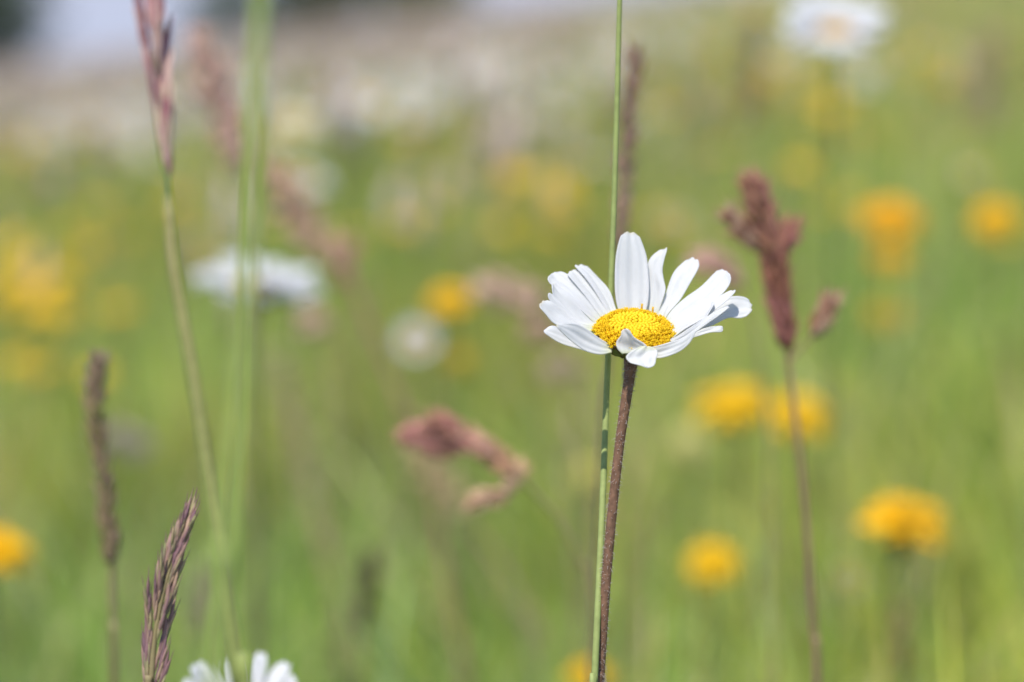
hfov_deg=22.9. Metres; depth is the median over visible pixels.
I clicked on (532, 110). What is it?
daisy
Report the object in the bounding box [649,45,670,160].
daisy
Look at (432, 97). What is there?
daisy
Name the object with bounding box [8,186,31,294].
buttercup
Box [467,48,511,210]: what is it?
daisy
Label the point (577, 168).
buttercup
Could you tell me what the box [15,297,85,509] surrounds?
buttercup
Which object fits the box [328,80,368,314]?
daisy
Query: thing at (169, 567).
seeding grass
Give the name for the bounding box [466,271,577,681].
seeding grass
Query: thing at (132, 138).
daisy
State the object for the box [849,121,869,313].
flower
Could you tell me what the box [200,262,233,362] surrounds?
buttercup
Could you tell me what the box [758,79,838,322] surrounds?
flower
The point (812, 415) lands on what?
hawkbit
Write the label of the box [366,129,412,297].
buttercup
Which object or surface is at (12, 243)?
buttercup
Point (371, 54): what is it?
daisy
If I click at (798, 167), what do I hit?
flower
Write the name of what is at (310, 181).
daisy
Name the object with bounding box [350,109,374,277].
daisy
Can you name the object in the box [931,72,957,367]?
flower
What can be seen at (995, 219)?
hawkbit
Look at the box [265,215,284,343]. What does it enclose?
buttercup
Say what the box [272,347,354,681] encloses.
seeding grass
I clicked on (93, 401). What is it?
seeding grass
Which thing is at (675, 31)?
daisy
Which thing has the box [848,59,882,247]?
flower
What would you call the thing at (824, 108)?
flower
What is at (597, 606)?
grass stalk
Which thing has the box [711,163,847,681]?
seeding grass
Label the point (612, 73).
daisy
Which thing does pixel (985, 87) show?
seeding grass
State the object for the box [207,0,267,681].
grass stalk
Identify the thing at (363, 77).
daisy
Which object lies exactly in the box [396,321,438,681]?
daisy
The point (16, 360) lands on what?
buttercup
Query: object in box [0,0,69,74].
tree
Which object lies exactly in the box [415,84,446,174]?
daisy
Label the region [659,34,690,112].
daisy
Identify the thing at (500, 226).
flower
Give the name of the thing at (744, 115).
flower
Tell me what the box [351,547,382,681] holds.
seeding grass
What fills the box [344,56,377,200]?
daisy
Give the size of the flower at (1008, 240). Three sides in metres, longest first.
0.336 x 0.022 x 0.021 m
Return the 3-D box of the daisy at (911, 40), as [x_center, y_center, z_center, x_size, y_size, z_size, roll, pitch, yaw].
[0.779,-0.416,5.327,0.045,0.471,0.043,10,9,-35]
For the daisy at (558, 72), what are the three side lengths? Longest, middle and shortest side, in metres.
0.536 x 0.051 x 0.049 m
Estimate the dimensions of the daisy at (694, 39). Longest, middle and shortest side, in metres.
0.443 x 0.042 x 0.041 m
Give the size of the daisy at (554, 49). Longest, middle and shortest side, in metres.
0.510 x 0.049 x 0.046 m
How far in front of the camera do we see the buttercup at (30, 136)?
6.08 m
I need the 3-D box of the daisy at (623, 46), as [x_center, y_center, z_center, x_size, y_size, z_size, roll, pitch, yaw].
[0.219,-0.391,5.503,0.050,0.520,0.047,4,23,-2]
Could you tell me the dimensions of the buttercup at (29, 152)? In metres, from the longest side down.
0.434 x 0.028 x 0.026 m
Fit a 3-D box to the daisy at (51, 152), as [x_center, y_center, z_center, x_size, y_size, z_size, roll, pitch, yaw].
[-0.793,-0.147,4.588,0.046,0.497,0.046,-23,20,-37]
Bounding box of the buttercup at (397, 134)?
[382,130,405,262]
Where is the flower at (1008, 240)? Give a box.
[992,236,1016,387]
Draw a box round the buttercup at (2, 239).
[0,233,51,456]
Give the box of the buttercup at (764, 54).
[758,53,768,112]
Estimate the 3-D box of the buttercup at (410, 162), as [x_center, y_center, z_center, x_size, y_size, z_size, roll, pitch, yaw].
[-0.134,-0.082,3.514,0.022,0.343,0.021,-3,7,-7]
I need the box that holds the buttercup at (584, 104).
[577,101,592,249]
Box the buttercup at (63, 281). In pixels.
[44,274,75,621]
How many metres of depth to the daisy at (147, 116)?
7.87 m
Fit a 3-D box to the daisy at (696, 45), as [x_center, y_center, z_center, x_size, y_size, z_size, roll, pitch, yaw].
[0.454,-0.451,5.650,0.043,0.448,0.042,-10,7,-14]
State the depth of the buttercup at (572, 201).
3.17 m
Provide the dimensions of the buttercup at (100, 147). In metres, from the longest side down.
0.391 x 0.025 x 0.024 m
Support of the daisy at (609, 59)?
on the ground at (536, 46)
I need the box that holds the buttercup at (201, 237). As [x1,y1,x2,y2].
[186,234,208,383]
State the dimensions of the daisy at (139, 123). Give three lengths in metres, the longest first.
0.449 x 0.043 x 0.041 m
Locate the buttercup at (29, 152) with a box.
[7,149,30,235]
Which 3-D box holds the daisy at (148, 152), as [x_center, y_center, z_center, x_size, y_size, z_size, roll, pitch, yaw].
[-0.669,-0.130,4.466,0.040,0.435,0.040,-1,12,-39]
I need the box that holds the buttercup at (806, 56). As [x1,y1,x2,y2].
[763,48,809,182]
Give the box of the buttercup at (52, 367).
[30,359,62,601]
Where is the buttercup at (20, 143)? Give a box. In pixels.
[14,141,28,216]
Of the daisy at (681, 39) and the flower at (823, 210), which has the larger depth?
the daisy at (681, 39)
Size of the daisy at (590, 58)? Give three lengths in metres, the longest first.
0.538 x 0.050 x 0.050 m
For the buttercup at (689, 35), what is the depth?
7.88 m
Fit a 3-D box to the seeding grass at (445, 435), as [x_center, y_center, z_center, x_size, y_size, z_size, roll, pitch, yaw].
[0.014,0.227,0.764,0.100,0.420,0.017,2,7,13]
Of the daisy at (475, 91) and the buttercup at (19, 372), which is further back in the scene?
the daisy at (475, 91)
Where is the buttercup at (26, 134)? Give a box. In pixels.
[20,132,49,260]
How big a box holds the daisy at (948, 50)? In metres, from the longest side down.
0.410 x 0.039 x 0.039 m
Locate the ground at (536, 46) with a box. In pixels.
[0,0,1023,676]
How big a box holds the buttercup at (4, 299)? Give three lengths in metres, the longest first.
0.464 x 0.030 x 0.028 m
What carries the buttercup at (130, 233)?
on the ground at (536, 46)
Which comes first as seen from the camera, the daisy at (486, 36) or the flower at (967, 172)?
the flower at (967, 172)
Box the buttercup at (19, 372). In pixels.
[9,364,33,398]
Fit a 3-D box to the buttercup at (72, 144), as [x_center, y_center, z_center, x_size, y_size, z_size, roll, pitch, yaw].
[-0.693,-0.154,4.401,0.027,0.417,0.026,-21,16,-2]
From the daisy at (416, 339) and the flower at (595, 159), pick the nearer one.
the daisy at (416, 339)
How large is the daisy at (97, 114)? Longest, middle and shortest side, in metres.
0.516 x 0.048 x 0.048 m
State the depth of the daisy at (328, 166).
4.62 m
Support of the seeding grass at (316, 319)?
on the ground at (536, 46)
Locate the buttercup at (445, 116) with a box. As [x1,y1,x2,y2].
[426,112,451,199]
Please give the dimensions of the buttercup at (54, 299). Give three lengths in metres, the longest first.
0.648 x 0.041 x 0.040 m
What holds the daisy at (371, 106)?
on the ground at (536, 46)
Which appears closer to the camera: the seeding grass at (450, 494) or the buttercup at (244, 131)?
the seeding grass at (450, 494)
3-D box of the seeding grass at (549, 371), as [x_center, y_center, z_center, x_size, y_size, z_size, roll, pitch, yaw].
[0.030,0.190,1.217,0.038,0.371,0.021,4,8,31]
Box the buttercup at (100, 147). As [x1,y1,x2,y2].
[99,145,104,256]
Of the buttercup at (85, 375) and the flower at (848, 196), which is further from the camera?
the flower at (848, 196)
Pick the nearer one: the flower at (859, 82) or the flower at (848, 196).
the flower at (859, 82)
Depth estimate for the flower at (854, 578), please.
1.35 m
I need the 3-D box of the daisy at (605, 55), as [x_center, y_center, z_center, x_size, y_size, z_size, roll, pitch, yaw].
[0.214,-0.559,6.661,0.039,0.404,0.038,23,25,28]
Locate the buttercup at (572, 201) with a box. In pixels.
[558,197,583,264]
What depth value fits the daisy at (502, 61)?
3.57 m
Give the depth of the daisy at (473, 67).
3.30 m
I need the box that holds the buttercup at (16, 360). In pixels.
[1,353,48,605]
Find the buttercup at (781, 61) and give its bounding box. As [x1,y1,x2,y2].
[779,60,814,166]
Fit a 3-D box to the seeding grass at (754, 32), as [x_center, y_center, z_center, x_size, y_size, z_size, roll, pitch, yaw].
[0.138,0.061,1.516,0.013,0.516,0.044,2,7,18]
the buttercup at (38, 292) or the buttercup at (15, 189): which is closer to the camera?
the buttercup at (38, 292)
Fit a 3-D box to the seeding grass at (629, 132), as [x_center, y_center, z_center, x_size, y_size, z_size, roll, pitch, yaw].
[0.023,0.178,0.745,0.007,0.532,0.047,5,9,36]
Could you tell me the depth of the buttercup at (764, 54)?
6.46 m
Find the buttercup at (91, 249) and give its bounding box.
[76,244,147,460]
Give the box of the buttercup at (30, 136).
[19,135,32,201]
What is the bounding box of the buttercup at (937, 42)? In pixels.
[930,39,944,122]
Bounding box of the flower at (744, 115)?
[737,106,899,409]
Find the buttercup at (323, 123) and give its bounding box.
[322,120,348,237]
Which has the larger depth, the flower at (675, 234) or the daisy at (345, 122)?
the daisy at (345, 122)
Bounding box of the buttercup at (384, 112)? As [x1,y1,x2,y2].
[380,107,437,253]
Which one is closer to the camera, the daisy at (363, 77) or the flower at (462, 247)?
the flower at (462, 247)
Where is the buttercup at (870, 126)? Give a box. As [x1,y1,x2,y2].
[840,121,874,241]
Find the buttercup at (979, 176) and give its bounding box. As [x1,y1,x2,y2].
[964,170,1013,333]
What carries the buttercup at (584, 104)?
on the ground at (536, 46)
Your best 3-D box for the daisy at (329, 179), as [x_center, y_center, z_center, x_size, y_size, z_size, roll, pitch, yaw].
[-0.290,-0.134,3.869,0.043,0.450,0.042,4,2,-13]
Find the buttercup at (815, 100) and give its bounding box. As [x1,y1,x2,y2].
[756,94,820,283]
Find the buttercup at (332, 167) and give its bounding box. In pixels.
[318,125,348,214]
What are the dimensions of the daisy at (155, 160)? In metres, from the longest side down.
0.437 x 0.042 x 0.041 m
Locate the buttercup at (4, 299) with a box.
[0,291,12,310]
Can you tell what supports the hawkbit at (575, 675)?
on the ground at (536, 46)
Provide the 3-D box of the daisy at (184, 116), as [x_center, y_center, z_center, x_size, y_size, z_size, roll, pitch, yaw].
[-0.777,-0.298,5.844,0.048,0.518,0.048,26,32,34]
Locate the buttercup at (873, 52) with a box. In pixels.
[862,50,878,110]
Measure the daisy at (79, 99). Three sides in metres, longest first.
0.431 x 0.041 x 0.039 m
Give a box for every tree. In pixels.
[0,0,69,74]
[215,0,296,44]
[267,0,358,40]
[312,0,386,32]
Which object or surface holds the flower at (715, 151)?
on the ground at (536, 46)
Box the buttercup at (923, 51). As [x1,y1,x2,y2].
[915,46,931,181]
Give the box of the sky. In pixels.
[0,0,614,70]
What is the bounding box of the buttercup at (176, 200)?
[171,195,184,369]
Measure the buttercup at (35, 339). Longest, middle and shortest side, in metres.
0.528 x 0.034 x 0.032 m
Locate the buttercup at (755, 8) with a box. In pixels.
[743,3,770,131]
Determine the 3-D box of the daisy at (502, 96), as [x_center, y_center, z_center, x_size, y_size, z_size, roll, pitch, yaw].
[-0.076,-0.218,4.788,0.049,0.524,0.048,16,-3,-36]
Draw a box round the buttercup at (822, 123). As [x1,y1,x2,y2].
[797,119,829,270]
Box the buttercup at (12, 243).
[0,233,84,473]
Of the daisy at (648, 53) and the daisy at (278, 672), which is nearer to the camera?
the daisy at (278, 672)
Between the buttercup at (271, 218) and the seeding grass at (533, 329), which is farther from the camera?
the buttercup at (271, 218)
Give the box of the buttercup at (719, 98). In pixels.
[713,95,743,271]
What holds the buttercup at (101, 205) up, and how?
on the ground at (536, 46)
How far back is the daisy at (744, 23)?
5.65 m
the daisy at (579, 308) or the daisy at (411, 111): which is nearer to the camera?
the daisy at (579, 308)
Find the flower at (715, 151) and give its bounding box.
[704,146,728,361]
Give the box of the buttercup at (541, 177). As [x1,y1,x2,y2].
[522,172,592,270]
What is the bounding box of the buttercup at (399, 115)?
[396,113,408,217]
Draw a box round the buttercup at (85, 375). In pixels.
[84,368,129,544]
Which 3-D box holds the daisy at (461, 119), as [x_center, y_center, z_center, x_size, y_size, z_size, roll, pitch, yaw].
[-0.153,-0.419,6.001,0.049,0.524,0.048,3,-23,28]
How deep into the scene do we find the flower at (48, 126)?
4.35 m
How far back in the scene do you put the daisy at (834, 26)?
1.13 m
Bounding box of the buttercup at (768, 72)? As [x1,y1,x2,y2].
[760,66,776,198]
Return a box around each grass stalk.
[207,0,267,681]
[589,0,621,681]
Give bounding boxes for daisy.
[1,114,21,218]
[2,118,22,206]
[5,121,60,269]
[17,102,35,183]
[30,92,88,354]
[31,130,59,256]
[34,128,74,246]
[36,143,100,345]
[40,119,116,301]
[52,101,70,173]
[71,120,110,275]
[80,117,107,342]
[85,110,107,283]
[106,152,159,345]
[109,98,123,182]
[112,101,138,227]
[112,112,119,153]
[115,127,146,327]
[115,130,142,333]
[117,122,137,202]
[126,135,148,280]
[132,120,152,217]
[134,148,152,282]
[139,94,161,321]
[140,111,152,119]
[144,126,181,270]
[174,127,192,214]
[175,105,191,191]
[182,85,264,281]
[184,652,296,681]
[189,254,323,678]
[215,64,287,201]
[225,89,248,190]
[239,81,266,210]
[263,109,319,557]
[266,168,330,631]
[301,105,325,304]
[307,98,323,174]
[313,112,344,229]
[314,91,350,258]
[317,102,367,247]
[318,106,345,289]
[324,114,393,329]
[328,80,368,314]
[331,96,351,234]
[341,79,366,230]
[342,94,399,465]
[342,104,350,253]
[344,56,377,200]
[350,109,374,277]
[353,74,369,203]
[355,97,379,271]
[361,77,435,213]
[364,52,379,129]
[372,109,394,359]
[376,85,397,174]
[392,74,421,230]
[393,55,414,167]
[396,88,423,177]
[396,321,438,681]
[400,70,440,277]
[401,106,432,224]
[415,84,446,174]
[420,103,428,178]
[421,54,448,148]
[421,76,477,227]
[423,58,436,151]
[428,99,449,229]
[437,88,450,195]
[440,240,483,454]
[441,76,519,203]
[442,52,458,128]
[443,44,466,215]
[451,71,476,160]
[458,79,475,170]
[459,63,514,277]
[464,123,485,310]
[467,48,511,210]
[470,91,504,242]
[474,90,482,197]
[483,35,504,95]
[484,80,539,314]
[490,56,538,269]
[492,75,513,209]
[493,74,530,196]
[494,46,508,119]
[524,108,555,271]
[525,50,569,152]
[526,55,544,163]
[528,80,542,174]
[533,69,573,204]
[538,70,564,290]
[539,232,751,681]
[544,48,560,132]
[544,109,572,221]
[580,84,600,232]
[581,78,643,241]
[582,56,600,135]
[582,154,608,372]
[595,54,612,125]
[596,71,652,209]
[601,56,641,181]
[605,40,624,48]
[611,44,626,115]
[612,38,649,156]
[622,32,631,38]
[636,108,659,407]
[642,51,701,152]
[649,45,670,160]
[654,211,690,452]
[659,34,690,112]
[660,17,682,91]
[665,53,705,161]
[667,28,685,131]
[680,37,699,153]
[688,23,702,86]
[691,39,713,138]
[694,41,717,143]
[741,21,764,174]
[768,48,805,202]
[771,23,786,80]
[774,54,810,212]
[780,0,888,681]
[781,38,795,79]
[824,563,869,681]
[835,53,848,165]
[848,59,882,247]
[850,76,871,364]
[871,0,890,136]
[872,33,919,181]
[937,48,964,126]
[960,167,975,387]
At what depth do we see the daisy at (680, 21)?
8.03 m
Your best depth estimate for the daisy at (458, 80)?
5.29 m
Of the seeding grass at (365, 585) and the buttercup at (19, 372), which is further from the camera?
the buttercup at (19, 372)
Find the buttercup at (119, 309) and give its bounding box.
[105,302,134,535]
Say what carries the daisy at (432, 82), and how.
on the ground at (536, 46)
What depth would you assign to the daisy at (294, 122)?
2.10 m
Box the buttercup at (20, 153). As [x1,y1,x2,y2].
[4,149,27,353]
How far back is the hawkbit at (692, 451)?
1.70 m
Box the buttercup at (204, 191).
[166,149,218,299]
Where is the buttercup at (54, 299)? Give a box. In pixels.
[46,293,64,352]
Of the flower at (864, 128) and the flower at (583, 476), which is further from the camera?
the flower at (864, 128)
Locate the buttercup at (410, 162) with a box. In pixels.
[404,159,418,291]
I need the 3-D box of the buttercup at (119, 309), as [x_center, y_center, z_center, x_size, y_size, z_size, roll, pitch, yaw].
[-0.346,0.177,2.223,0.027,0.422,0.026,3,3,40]
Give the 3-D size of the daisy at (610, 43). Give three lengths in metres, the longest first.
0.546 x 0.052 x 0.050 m
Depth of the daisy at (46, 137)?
4.35 m
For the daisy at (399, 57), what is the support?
on the ground at (536, 46)
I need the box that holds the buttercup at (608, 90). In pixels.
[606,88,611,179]
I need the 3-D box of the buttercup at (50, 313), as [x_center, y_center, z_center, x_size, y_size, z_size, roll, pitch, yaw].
[-0.412,0.150,2.096,0.025,0.380,0.024,17,16,8]
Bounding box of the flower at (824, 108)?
[817,101,845,288]
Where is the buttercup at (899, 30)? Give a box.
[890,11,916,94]
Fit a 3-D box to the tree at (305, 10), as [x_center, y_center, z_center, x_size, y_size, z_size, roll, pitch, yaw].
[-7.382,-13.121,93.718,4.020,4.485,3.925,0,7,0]
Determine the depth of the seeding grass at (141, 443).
1.50 m
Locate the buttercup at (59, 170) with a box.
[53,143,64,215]
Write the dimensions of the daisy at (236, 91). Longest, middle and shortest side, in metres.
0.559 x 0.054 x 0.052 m
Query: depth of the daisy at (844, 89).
5.01 m
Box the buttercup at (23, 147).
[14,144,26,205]
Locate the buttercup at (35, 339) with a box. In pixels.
[26,332,44,344]
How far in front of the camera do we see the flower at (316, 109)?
3.30 m
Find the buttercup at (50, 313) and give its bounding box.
[8,305,70,590]
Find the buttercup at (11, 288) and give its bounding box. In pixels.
[0,282,23,345]
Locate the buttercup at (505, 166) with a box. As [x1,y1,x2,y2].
[490,164,508,270]
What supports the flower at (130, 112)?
on the ground at (536, 46)
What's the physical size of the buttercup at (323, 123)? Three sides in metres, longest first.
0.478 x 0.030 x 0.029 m
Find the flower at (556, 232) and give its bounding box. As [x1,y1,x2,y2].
[513,223,562,383]
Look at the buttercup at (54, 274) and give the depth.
2.22 m
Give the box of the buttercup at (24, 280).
[4,273,33,435]
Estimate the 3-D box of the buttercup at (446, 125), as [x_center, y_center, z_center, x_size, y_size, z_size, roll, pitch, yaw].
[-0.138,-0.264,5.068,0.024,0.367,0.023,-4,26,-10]
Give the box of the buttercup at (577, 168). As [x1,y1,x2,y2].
[564,163,592,257]
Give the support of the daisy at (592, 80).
on the ground at (536, 46)
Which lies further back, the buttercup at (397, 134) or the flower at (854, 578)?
the buttercup at (397, 134)
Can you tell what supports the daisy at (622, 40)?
on the ground at (536, 46)
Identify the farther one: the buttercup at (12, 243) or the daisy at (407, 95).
the daisy at (407, 95)
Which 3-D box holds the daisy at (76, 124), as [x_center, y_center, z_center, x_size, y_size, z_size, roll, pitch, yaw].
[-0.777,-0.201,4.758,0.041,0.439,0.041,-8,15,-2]
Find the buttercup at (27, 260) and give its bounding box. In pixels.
[6,254,46,384]
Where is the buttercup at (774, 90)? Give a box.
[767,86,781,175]
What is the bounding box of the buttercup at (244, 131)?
[223,128,246,321]
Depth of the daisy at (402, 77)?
4.27 m
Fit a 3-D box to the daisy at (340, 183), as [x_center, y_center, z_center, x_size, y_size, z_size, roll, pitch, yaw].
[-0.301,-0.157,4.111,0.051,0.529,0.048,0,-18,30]
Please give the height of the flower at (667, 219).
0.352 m
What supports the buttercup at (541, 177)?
on the ground at (536, 46)
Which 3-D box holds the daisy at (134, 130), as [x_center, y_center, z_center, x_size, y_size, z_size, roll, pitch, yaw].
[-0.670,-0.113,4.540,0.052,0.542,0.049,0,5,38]
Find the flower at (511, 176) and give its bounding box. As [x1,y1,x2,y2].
[500,168,586,371]
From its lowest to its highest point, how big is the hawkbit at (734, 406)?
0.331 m
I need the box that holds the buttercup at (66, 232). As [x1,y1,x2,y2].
[47,226,74,357]
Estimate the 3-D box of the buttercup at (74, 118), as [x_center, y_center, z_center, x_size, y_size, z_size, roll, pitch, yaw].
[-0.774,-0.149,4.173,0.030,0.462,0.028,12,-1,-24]
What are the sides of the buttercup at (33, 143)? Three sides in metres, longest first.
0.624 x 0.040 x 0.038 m
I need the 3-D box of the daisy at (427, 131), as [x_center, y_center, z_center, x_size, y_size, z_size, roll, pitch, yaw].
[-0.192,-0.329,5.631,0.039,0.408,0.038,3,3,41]
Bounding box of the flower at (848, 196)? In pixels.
[838,192,879,301]
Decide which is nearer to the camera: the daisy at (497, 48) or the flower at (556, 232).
the flower at (556, 232)
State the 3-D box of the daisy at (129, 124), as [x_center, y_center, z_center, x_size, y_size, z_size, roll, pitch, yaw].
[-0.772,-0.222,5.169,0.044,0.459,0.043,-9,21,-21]
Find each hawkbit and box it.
[0,528,34,574]
[425,285,474,681]
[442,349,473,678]
[563,660,615,681]
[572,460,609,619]
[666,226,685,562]
[667,424,709,577]
[683,541,742,681]
[687,382,778,681]
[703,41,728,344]
[755,392,834,681]
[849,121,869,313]
[855,200,926,658]
[855,494,951,681]
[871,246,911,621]
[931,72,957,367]
[969,203,1021,606]
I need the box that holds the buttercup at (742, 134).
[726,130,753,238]
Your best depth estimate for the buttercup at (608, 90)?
4.79 m
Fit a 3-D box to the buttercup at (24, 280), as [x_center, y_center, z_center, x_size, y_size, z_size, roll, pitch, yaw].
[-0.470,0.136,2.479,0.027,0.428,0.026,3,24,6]
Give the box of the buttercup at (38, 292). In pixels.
[0,286,48,393]
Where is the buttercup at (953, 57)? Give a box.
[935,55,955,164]
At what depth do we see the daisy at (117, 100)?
6.45 m
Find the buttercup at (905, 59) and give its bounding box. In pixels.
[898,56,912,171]
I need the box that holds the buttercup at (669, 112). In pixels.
[658,108,705,281]
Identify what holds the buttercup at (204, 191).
on the ground at (536, 46)
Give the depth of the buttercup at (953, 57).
5.10 m
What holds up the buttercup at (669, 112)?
on the ground at (536, 46)
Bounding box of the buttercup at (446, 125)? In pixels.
[438,122,449,201]
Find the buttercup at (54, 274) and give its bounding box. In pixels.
[40,269,120,519]
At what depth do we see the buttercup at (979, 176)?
2.65 m
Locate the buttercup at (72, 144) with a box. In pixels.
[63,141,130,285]
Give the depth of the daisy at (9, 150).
5.50 m
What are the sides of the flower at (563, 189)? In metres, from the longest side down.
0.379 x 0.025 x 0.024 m
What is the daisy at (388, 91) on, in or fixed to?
on the ground at (536, 46)
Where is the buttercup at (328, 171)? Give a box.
[317,114,351,313]
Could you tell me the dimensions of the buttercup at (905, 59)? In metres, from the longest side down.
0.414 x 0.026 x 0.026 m
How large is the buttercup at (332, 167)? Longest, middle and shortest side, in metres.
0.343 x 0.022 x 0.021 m
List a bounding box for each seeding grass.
[82,348,119,681]
[92,422,166,681]
[133,0,250,681]
[140,486,200,681]
[183,24,258,655]
[188,560,210,664]
[260,154,469,681]
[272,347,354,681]
[292,305,341,681]
[329,234,440,672]
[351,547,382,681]
[391,404,591,605]
[400,443,555,680]
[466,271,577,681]
[518,317,581,664]
[536,351,594,560]
[588,37,644,681]
[680,244,776,681]
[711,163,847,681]
[739,10,764,678]
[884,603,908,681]
[974,25,998,503]
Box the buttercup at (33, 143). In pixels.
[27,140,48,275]
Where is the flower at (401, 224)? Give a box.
[390,219,416,322]
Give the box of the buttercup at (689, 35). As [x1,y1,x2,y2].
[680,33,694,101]
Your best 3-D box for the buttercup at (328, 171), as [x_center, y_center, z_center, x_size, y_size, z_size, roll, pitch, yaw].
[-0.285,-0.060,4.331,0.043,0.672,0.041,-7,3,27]
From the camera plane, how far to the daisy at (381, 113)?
3.45 m
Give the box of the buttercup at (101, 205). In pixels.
[86,199,107,383]
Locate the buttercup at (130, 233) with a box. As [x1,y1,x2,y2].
[117,229,147,320]
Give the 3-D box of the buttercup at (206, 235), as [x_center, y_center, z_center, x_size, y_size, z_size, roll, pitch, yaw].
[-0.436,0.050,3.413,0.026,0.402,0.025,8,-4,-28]
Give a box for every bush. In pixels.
[168,0,237,47]
[372,0,484,27]
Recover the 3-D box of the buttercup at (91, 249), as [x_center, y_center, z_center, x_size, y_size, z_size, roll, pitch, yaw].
[-0.408,0.074,2.698,0.024,0.371,0.023,-14,16,-4]
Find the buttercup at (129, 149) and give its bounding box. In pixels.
[122,145,140,368]
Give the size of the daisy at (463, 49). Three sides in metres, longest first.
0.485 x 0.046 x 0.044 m
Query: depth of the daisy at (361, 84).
4.38 m
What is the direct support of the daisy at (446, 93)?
on the ground at (536, 46)
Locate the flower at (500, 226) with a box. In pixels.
[474,218,511,347]
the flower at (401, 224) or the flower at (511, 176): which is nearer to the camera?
the flower at (511, 176)
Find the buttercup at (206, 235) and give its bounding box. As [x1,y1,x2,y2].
[194,232,213,341]
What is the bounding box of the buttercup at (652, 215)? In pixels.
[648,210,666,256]
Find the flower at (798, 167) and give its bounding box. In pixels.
[773,160,814,444]
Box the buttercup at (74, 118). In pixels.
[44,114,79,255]
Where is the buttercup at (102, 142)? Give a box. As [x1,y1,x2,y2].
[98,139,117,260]
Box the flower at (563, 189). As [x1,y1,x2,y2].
[551,181,586,369]
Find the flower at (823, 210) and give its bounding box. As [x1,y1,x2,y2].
[803,205,837,390]
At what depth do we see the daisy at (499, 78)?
4.35 m
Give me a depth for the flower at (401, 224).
2.87 m
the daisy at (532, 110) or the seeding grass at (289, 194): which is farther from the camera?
the daisy at (532, 110)
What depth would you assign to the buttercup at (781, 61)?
5.52 m
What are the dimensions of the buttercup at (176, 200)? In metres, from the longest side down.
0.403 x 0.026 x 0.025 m
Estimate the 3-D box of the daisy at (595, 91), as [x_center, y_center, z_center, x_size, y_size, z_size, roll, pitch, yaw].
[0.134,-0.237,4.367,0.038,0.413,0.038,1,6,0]
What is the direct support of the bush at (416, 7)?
on the ground at (536, 46)

